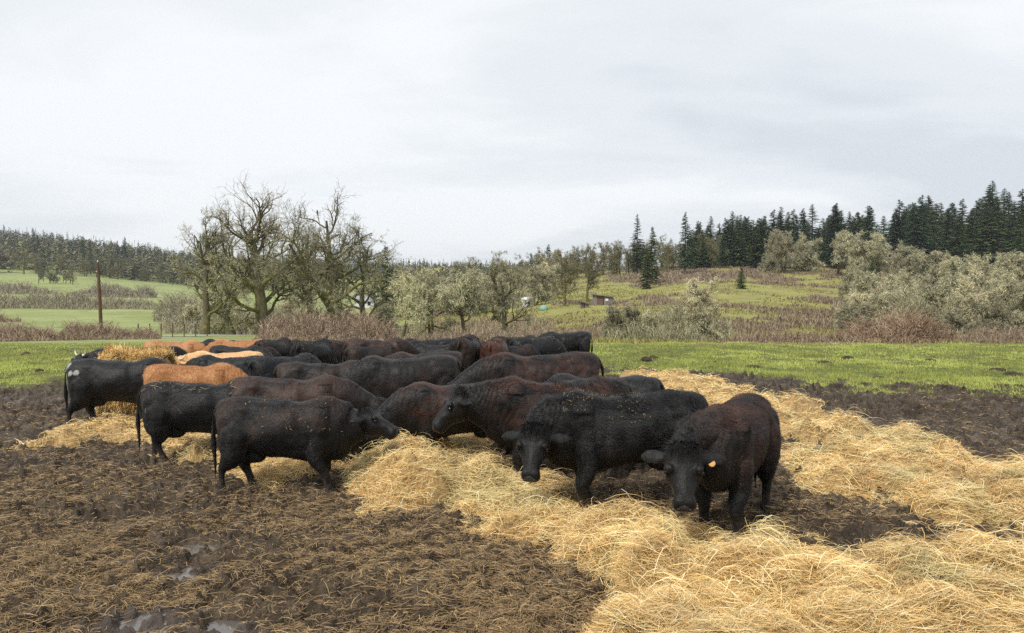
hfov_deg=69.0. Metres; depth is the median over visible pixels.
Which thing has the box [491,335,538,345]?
cow
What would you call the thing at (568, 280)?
oak tree
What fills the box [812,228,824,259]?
fir tree
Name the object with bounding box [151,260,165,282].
oak tree
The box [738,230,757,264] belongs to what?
fir tree
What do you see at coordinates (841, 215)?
fir tree
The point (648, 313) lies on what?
lichen tree
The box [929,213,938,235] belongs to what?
fir tree
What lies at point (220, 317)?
lichen tree
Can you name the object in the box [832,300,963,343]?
bramble thicket
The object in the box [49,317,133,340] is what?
bramble thicket
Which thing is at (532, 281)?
lichen tree
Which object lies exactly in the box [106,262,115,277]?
oak tree
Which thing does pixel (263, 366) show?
cow
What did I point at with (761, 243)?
fir tree
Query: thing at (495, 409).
cow
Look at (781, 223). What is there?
fir tree
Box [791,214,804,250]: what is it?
fir tree
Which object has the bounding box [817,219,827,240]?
fir tree
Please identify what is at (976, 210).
fir tree
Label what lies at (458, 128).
sky
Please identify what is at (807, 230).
fir tree
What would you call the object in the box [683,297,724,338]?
lichen tree
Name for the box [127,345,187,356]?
cow
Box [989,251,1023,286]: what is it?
lichen tree
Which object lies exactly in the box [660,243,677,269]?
oak tree
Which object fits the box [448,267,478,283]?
lichen tree
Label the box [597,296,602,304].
door
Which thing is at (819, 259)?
fir tree
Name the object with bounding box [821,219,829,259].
fir tree
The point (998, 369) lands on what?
mud clod
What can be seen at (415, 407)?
cow
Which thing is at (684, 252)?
fir tree
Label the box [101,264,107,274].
oak tree
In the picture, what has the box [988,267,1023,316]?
lichen tree
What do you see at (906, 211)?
fir tree
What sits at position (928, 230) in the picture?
fir tree
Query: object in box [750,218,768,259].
fir tree
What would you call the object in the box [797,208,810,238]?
fir tree
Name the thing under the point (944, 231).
fir tree
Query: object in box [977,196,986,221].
fir tree
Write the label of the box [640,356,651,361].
mud clod
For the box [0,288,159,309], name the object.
hedge scrub
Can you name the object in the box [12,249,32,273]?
oak tree
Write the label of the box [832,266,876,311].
lichen tree
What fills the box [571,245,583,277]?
oak tree
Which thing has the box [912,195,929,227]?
fir tree
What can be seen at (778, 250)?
oak tree
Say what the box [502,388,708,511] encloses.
cow
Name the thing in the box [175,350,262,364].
cow
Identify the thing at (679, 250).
oak tree
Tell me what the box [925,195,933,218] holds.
fir tree
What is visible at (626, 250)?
oak tree
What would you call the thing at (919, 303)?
hedge scrub
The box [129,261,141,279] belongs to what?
oak tree
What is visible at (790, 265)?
lichen tree
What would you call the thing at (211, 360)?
cow
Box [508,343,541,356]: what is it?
cow
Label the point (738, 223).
fir tree
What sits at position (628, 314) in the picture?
lichen tree
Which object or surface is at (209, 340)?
cow
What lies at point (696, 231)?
fir tree
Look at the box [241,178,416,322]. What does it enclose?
oak tree
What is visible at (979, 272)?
lichen tree
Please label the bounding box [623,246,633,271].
oak tree
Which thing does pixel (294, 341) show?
cow
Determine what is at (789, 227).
fir tree
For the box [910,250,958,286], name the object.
lichen tree
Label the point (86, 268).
oak tree
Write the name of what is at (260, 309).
oak tree
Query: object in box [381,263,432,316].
lichen tree
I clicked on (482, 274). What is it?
lichen tree
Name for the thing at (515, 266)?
oak tree
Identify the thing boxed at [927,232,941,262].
fir tree
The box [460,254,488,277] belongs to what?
oak tree
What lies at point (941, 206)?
fir tree
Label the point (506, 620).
trodden straw
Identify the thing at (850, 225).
fir tree
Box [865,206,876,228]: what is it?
fir tree
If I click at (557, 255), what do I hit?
lichen tree
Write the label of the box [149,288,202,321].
tree
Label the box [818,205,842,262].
fir tree
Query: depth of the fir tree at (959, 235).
216.04 m
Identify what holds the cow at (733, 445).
on the ground at (882, 408)
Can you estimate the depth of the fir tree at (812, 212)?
259.69 m
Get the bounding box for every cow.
[63,357,172,423]
[64,346,167,370]
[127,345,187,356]
[135,380,233,460]
[142,362,247,384]
[143,339,205,352]
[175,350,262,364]
[183,354,258,375]
[203,338,263,351]
[203,339,234,341]
[209,344,273,356]
[210,395,399,493]
[229,375,385,410]
[247,352,321,377]
[253,337,291,356]
[264,346,281,356]
[272,360,357,379]
[290,338,340,363]
[291,339,299,345]
[330,338,356,362]
[339,381,506,462]
[342,337,426,362]
[342,354,461,399]
[343,344,397,361]
[384,350,464,375]
[404,338,452,345]
[410,340,420,345]
[415,343,448,352]
[431,375,632,478]
[445,351,604,385]
[448,334,480,371]
[479,338,508,359]
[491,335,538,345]
[495,373,664,456]
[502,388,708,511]
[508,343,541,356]
[509,336,566,354]
[539,331,592,351]
[641,392,781,537]
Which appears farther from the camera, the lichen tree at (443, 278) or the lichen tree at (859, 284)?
the lichen tree at (443, 278)
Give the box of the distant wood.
[0,227,634,289]
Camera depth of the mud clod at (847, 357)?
28.45 m
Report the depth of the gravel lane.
67.92 m
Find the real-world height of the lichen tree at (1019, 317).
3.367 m
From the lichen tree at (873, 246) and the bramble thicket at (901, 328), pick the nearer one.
the bramble thicket at (901, 328)
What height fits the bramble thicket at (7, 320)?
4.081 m
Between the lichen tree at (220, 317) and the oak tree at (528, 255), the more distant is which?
the oak tree at (528, 255)
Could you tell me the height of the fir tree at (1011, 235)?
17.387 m
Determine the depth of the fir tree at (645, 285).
164.57 m
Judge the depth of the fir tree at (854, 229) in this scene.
236.56 m
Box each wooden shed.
[579,301,589,308]
[591,294,613,304]
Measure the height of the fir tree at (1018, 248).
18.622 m
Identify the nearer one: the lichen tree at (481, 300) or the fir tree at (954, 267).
the fir tree at (954, 267)
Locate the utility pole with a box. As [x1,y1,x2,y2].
[96,260,102,325]
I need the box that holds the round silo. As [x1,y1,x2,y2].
[521,297,532,306]
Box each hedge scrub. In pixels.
[0,279,58,294]
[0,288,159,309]
[68,278,157,297]
[156,296,398,334]
[390,314,561,336]
[598,294,740,341]
[838,281,993,337]
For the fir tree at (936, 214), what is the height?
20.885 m
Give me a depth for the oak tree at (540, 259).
236.00 m
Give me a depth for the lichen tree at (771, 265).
211.88 m
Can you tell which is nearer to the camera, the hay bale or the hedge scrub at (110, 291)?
the hay bale
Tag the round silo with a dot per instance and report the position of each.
(525, 298)
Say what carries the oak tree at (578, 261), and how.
on the ground at (882, 408)
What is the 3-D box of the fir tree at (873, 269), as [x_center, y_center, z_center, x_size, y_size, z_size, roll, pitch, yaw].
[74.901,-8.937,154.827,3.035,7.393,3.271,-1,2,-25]
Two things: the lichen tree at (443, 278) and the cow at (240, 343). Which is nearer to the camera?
the cow at (240, 343)
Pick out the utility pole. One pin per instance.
(99, 292)
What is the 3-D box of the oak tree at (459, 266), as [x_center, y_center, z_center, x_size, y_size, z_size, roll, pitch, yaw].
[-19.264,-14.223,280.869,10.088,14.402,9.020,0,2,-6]
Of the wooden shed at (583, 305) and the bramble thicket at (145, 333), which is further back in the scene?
the wooden shed at (583, 305)
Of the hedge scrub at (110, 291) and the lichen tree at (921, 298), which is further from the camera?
the hedge scrub at (110, 291)
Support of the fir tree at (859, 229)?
on the ground at (882, 408)
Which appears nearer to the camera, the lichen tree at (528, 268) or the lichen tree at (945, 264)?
the lichen tree at (945, 264)
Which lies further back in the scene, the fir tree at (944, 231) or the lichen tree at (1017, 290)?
the fir tree at (944, 231)
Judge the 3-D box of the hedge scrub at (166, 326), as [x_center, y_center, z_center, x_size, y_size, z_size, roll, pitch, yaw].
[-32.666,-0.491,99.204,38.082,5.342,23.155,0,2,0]
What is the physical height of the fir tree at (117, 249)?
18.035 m
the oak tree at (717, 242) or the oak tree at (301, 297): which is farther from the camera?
the oak tree at (717, 242)
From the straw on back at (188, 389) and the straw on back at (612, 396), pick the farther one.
the straw on back at (188, 389)
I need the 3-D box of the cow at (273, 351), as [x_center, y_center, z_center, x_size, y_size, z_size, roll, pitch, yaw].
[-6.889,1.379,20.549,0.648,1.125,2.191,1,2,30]
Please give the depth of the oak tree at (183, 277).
451.13 m
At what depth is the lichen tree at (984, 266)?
112.42 m
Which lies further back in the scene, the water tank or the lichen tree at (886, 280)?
the water tank
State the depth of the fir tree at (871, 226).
253.09 m
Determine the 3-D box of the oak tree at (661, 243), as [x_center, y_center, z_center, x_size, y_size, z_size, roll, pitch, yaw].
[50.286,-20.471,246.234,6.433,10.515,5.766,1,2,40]
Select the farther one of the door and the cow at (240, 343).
the door
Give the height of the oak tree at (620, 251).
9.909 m
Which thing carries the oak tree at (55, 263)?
on the ground at (882, 408)
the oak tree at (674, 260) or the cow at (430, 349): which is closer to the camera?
the cow at (430, 349)
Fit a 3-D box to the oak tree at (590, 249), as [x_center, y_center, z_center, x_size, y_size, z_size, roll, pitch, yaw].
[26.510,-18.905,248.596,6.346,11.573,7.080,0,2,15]
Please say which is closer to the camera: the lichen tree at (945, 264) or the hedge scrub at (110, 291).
the lichen tree at (945, 264)
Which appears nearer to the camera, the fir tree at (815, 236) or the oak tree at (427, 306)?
the oak tree at (427, 306)
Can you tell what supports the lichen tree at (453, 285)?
on the ground at (882, 408)
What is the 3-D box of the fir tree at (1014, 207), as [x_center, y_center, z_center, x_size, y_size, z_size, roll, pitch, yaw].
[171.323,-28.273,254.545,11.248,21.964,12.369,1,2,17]
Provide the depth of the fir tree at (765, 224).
265.77 m
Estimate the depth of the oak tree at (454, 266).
241.32 m
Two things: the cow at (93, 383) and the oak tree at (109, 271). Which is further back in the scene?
the oak tree at (109, 271)
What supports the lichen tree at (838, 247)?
on the ground at (882, 408)
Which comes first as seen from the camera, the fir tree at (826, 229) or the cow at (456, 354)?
the cow at (456, 354)
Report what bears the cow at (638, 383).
on the ground at (882, 408)
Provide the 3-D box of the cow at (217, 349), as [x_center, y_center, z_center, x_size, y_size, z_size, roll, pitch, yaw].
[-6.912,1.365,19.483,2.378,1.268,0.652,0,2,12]
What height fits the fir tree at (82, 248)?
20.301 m
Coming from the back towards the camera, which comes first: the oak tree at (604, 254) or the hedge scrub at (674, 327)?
the oak tree at (604, 254)
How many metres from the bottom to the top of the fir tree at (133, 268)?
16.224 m
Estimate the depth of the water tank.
124.51 m
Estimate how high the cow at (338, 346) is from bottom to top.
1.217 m
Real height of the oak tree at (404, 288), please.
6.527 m
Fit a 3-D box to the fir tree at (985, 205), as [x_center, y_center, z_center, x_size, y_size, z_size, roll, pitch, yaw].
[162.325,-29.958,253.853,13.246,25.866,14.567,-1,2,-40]
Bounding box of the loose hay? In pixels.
[3,365,1023,632]
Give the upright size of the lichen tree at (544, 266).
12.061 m
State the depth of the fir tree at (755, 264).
227.88 m
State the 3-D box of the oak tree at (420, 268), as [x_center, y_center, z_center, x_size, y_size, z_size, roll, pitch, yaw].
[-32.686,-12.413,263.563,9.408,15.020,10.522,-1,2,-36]
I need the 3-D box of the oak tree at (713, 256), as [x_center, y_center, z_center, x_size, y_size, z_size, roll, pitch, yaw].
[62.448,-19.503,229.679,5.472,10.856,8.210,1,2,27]
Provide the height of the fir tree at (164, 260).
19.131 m
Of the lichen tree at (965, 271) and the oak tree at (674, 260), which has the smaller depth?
the lichen tree at (965, 271)
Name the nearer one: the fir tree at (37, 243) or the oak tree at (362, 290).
the oak tree at (362, 290)
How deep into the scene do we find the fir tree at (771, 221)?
237.50 m
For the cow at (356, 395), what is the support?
on the ground at (882, 408)
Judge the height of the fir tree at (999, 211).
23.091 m
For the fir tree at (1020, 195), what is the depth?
275.41 m
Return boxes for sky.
[0,0,1023,267]
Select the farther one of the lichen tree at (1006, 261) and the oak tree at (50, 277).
the oak tree at (50, 277)
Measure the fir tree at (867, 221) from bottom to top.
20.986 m
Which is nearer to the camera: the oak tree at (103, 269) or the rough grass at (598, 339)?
the rough grass at (598, 339)
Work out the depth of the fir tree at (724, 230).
237.19 m
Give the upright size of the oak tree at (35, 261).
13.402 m
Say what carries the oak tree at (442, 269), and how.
on the ground at (882, 408)
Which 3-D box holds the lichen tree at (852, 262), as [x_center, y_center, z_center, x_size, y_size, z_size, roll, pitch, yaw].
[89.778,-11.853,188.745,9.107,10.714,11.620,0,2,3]
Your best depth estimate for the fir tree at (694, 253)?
227.85 m
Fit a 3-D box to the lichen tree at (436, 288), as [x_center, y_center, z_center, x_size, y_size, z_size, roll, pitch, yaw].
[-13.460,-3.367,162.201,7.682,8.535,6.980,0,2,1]
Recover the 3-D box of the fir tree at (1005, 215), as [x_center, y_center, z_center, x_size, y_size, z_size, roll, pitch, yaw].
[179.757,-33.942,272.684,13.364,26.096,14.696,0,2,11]
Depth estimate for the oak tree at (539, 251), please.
261.56 m
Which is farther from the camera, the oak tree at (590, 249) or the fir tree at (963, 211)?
the fir tree at (963, 211)
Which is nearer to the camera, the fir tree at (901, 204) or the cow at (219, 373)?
the cow at (219, 373)
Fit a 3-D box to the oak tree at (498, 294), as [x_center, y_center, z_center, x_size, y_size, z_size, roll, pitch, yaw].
[-0.355,-1.055,59.404,4.154,8.632,9.917,0,2,-11]
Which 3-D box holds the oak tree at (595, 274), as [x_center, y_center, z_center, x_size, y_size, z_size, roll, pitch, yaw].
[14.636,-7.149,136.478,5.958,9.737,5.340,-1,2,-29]
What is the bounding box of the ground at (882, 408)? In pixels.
[0,238,1023,632]
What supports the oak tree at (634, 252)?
on the ground at (882, 408)
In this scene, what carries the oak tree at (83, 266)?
on the ground at (882, 408)
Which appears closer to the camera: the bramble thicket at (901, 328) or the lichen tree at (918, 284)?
the bramble thicket at (901, 328)
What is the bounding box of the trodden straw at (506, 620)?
[0,380,1023,632]
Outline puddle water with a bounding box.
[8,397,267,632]
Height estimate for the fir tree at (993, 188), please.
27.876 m
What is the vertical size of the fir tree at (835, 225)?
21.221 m
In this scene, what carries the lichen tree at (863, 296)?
on the ground at (882, 408)
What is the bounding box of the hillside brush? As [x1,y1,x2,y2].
[372,263,1013,342]
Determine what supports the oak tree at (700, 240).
on the ground at (882, 408)
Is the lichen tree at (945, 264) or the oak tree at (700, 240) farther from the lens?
the oak tree at (700, 240)
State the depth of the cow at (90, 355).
18.58 m
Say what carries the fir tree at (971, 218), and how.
on the ground at (882, 408)
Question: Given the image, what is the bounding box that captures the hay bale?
[94,341,178,414]
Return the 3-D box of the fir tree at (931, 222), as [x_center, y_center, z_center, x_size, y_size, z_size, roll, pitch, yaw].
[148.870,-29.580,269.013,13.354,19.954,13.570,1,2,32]
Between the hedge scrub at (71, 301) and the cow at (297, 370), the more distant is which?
the hedge scrub at (71, 301)
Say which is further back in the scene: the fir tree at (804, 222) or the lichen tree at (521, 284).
the fir tree at (804, 222)
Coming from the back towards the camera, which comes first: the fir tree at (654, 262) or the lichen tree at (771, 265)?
the lichen tree at (771, 265)
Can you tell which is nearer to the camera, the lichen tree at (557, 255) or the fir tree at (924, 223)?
the lichen tree at (557, 255)
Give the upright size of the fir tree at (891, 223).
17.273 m
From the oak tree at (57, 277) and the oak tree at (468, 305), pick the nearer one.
the oak tree at (468, 305)
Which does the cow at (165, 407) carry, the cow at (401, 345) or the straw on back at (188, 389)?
the straw on back at (188, 389)
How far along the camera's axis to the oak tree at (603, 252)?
238.70 m
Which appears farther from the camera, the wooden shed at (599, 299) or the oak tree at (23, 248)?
the oak tree at (23, 248)
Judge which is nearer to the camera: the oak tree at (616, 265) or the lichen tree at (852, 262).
the lichen tree at (852, 262)
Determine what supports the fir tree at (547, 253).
on the ground at (882, 408)
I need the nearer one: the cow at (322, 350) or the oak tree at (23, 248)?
the cow at (322, 350)
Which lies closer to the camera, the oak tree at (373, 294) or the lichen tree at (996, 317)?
the lichen tree at (996, 317)
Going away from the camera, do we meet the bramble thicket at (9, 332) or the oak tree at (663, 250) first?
the bramble thicket at (9, 332)
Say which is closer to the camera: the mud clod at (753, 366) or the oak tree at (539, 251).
the mud clod at (753, 366)
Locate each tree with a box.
[2,225,6,241]
[10,247,23,269]
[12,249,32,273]
[19,245,28,265]
[30,228,35,248]
[31,252,41,273]
[35,236,39,252]
[37,269,44,282]
[45,269,55,282]
[46,255,64,271]
[52,254,70,275]
[52,272,60,282]
[67,270,76,283]
[76,253,90,275]
[80,239,85,256]
[82,261,91,276]
[86,239,92,259]
[87,248,93,272]
[89,258,99,276]
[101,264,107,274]
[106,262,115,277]
[110,258,125,278]
[114,241,119,259]
[119,236,129,258]
[128,255,138,278]
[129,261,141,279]
[138,266,148,281]
[140,264,154,280]
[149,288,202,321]
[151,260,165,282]
[158,204,249,333]
[162,252,168,274]
[172,221,275,334]
[172,303,201,328]
[176,267,187,285]
[183,255,196,285]
[189,169,326,334]
[198,300,240,334]
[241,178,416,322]
[267,215,325,315]
[277,290,317,320]
[317,213,400,323]
[366,285,378,301]
[369,245,400,322]
[369,292,402,329]
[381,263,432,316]
[385,272,419,336]
[398,265,459,335]
[406,264,438,288]
[414,262,430,274]
[433,263,446,278]
[435,281,452,311]
[439,261,459,278]
[439,276,452,285]
[440,279,463,289]
[442,266,491,332]
[442,283,478,315]
[448,260,464,272]
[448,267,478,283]
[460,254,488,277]
[475,282,489,309]
[477,268,493,304]
[479,250,538,332]
[486,274,520,308]
[495,266,527,302]
[507,253,523,287]
[513,252,534,273]
[523,258,567,303]
[523,264,560,305]
[523,265,547,286]
[531,254,549,265]
[533,254,540,266]
[534,247,547,262]
[545,245,550,261]
[547,248,581,290]
[547,255,582,306]
[564,247,586,277]
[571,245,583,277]
[575,245,594,277]
[578,252,606,300]
[584,242,600,272]
[588,248,602,274]
[596,241,608,274]
[596,241,613,269]
[598,240,624,273]
[599,304,642,335]
[605,245,617,273]
[606,240,624,274]
[608,245,625,274]
[621,248,633,272]
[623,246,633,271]
[624,240,645,271]
[626,214,645,273]
[627,246,648,271]
[637,247,654,289]
[639,227,665,283]
[641,309,668,325]
[642,239,659,260]
[654,236,680,270]
[658,238,674,268]
[658,239,665,268]
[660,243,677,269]
[664,245,678,269]
[670,238,688,267]
[672,243,687,269]
[674,212,696,272]
[678,276,725,339]
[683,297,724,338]
[687,240,700,268]
[688,221,709,259]
[689,230,710,267]
[690,232,713,267]
[696,239,710,267]
[701,216,720,265]
[705,237,719,267]
[708,234,731,265]
[713,223,722,259]
[715,235,729,267]
[716,218,734,265]
[720,211,745,265]
[724,221,744,265]
[729,215,743,263]
[731,230,751,266]
[733,267,747,288]
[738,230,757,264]
[739,217,751,250]
[741,220,755,264]
[745,220,766,267]
[746,225,760,263]
[747,239,761,267]
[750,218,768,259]
[757,228,795,272]
[759,252,783,270]
[760,210,778,250]
[762,216,769,238]
[764,231,792,273]
[770,212,793,253]
[776,208,786,230]
[778,221,789,258]
[780,251,799,268]
[783,212,799,257]
[787,209,798,230]
[787,230,826,272]
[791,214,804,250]
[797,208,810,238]
[798,204,824,248]
[804,225,817,263]
[804,233,815,251]
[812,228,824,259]
[814,234,826,264]
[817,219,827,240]
[818,203,852,268]
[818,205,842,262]
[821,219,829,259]
[823,210,858,267]
[829,228,865,274]
[830,290,879,330]
[831,301,878,331]
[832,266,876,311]
[842,231,894,284]
[844,216,866,264]
[847,213,868,262]
[847,218,854,231]
[847,250,878,276]
[847,268,916,309]
[860,206,880,256]
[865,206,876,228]
[865,212,879,240]
[865,284,923,322]
[869,256,877,275]
[875,269,912,304]
[879,216,889,240]
[881,210,909,264]
[883,199,912,259]
[888,212,897,236]
[888,239,928,283]
[898,202,933,265]
[900,204,910,229]
[901,216,913,240]
[902,201,939,258]
[907,204,930,243]
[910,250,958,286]
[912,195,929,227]
[913,271,991,319]
[913,279,953,298]
[917,289,971,313]
[922,207,939,241]
[922,219,933,255]
[923,303,980,335]
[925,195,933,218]
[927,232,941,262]
[929,203,942,233]
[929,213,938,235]
[931,214,947,249]
[934,271,1010,323]
[935,202,945,224]
[935,204,970,260]
[936,209,958,256]
[937,255,985,280]
[939,203,959,229]
[942,215,978,264]
[945,257,980,287]
[949,262,956,275]
[954,263,990,281]
[955,199,967,238]
[957,251,1023,279]
[957,262,1015,292]
[962,209,980,251]
[964,224,980,252]
[965,200,984,242]
[968,292,1018,336]
[970,270,1020,317]
[971,185,1009,258]
[971,190,1009,260]
[972,207,1007,263]
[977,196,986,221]
[984,181,1002,206]
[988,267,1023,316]
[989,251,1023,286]
[992,197,1010,256]
[997,189,1019,250]
[999,309,1023,333]
[1000,215,1016,259]
[1002,201,1023,261]
[1003,191,1014,216]
[1003,215,1021,256]
[1007,205,1023,271]
[1009,284,1023,311]
[1011,189,1023,236]
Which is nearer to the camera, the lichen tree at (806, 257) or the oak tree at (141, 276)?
the lichen tree at (806, 257)
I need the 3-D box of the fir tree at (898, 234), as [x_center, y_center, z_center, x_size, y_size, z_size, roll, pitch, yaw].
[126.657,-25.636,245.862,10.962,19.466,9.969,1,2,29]
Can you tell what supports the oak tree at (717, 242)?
on the ground at (882, 408)
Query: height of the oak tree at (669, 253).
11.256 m
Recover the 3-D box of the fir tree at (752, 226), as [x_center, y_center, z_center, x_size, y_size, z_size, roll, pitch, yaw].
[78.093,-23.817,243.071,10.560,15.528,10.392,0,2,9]
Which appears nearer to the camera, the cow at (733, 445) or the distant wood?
the cow at (733, 445)
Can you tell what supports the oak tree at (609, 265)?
on the ground at (882, 408)
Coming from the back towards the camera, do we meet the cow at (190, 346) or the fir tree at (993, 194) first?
the fir tree at (993, 194)
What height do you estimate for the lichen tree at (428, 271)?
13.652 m
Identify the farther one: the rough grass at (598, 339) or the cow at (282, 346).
the rough grass at (598, 339)
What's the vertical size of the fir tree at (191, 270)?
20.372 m
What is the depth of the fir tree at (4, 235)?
627.00 m
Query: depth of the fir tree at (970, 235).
255.75 m
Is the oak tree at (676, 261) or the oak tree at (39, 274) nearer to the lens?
the oak tree at (676, 261)
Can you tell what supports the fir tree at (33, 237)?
on the ground at (882, 408)
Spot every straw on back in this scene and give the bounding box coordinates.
[145,379,238,413]
[563,388,650,422]
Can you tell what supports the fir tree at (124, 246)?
on the ground at (882, 408)
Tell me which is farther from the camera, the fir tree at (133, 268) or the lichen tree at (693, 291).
the fir tree at (133, 268)
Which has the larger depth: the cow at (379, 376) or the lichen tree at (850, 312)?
the lichen tree at (850, 312)
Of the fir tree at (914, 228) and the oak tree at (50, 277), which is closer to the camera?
the fir tree at (914, 228)
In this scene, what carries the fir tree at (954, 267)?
on the ground at (882, 408)
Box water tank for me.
[540,305,547,309]
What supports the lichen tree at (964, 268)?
on the ground at (882, 408)
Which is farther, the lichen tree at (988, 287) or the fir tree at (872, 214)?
the fir tree at (872, 214)
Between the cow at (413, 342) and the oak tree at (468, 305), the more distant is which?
the oak tree at (468, 305)
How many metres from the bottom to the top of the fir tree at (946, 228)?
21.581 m
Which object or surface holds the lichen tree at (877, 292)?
on the ground at (882, 408)
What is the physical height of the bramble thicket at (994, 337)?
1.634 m
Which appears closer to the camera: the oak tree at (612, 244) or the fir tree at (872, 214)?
the oak tree at (612, 244)
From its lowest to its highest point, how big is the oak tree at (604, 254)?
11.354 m
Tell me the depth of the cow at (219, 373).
13.94 m
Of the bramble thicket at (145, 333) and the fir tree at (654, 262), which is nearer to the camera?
the bramble thicket at (145, 333)
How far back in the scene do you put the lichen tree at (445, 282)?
197.90 m
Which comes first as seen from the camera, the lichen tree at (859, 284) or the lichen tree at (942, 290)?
the lichen tree at (942, 290)
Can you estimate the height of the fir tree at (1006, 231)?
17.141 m
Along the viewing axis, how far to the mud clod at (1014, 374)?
22.85 m
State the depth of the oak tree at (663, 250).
231.58 m
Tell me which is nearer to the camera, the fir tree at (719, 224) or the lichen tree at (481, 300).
the lichen tree at (481, 300)
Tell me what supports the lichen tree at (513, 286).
on the ground at (882, 408)
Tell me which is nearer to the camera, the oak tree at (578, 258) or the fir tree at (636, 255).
the fir tree at (636, 255)
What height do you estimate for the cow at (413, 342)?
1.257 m
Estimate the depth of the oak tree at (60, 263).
423.06 m
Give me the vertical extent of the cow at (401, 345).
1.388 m
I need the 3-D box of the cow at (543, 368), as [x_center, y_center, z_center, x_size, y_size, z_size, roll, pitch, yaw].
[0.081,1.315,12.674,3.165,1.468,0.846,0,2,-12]
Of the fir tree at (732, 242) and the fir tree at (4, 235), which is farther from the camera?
the fir tree at (4, 235)
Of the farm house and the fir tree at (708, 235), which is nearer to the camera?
the farm house
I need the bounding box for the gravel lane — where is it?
[162,335,254,335]
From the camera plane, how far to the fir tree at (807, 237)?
232.76 m
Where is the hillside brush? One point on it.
(821, 315)
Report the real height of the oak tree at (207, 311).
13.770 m
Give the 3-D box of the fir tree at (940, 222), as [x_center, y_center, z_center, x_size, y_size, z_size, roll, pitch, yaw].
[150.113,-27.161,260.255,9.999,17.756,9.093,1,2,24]
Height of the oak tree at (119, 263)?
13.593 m
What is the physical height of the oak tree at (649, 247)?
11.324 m
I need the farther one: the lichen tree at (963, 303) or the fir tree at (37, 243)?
the fir tree at (37, 243)
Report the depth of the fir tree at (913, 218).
260.14 m
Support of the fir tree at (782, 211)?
on the ground at (882, 408)
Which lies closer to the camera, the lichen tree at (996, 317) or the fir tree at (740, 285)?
the lichen tree at (996, 317)
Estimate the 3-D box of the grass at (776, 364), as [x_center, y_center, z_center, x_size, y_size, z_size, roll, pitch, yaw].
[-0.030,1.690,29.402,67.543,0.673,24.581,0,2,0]
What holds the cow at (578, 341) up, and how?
on the ground at (882, 408)
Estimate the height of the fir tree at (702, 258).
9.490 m
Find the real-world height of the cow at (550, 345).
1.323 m
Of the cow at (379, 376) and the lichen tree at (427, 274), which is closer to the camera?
the cow at (379, 376)
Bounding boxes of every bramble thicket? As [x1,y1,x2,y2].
[0,304,21,321]
[0,317,62,341]
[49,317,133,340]
[128,327,163,339]
[253,300,399,341]
[412,324,600,338]
[717,328,850,342]
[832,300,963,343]
[948,322,1023,344]
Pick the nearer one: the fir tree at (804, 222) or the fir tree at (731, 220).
the fir tree at (731, 220)
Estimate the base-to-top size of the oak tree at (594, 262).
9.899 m
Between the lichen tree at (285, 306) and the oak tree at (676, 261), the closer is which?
the lichen tree at (285, 306)
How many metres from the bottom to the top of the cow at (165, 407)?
1.316 m
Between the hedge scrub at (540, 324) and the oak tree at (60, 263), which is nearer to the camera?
the hedge scrub at (540, 324)
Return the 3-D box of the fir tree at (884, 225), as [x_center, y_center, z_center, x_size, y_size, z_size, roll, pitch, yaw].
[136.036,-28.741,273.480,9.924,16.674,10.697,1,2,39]
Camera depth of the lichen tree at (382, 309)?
91.04 m
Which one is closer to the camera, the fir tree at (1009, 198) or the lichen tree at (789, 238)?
the lichen tree at (789, 238)
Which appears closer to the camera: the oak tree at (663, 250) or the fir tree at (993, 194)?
the oak tree at (663, 250)
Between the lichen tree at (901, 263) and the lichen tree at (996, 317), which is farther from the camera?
the lichen tree at (901, 263)
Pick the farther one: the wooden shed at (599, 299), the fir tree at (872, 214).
the fir tree at (872, 214)
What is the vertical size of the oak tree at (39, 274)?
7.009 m
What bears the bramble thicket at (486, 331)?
on the ground at (882, 408)
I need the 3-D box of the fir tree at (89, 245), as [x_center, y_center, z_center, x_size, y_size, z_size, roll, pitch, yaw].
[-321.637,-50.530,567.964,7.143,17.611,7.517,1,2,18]
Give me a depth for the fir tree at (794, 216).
287.36 m
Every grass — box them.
[0,341,1023,397]
[394,266,1023,344]
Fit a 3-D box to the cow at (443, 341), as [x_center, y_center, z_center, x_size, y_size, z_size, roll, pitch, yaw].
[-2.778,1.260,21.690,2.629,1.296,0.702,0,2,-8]
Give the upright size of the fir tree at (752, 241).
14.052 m
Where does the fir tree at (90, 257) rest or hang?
on the ground at (882, 408)
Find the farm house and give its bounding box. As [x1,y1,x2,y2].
[353,296,379,307]
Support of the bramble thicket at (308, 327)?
on the ground at (882, 408)
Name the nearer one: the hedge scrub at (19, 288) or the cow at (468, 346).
the cow at (468, 346)
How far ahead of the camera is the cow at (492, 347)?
19.96 m
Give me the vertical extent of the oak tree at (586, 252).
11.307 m
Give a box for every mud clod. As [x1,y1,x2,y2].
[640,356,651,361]
[745,365,762,367]
[841,356,853,359]
[990,368,1005,371]
[1002,371,1023,376]
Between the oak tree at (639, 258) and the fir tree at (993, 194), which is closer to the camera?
the oak tree at (639, 258)
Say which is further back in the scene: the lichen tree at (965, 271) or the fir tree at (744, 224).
the fir tree at (744, 224)
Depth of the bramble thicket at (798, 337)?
44.19 m
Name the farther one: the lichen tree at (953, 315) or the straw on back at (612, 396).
the lichen tree at (953, 315)
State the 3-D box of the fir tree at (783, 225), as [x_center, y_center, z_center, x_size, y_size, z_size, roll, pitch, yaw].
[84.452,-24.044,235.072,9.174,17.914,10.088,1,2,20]
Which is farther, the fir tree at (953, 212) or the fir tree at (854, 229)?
the fir tree at (953, 212)
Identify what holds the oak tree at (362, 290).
on the ground at (882, 408)
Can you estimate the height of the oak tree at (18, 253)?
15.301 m
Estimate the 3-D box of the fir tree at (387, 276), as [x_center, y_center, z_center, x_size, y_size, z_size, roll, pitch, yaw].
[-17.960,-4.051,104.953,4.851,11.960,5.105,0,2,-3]
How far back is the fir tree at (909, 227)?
257.73 m
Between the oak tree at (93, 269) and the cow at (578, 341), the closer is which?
the cow at (578, 341)

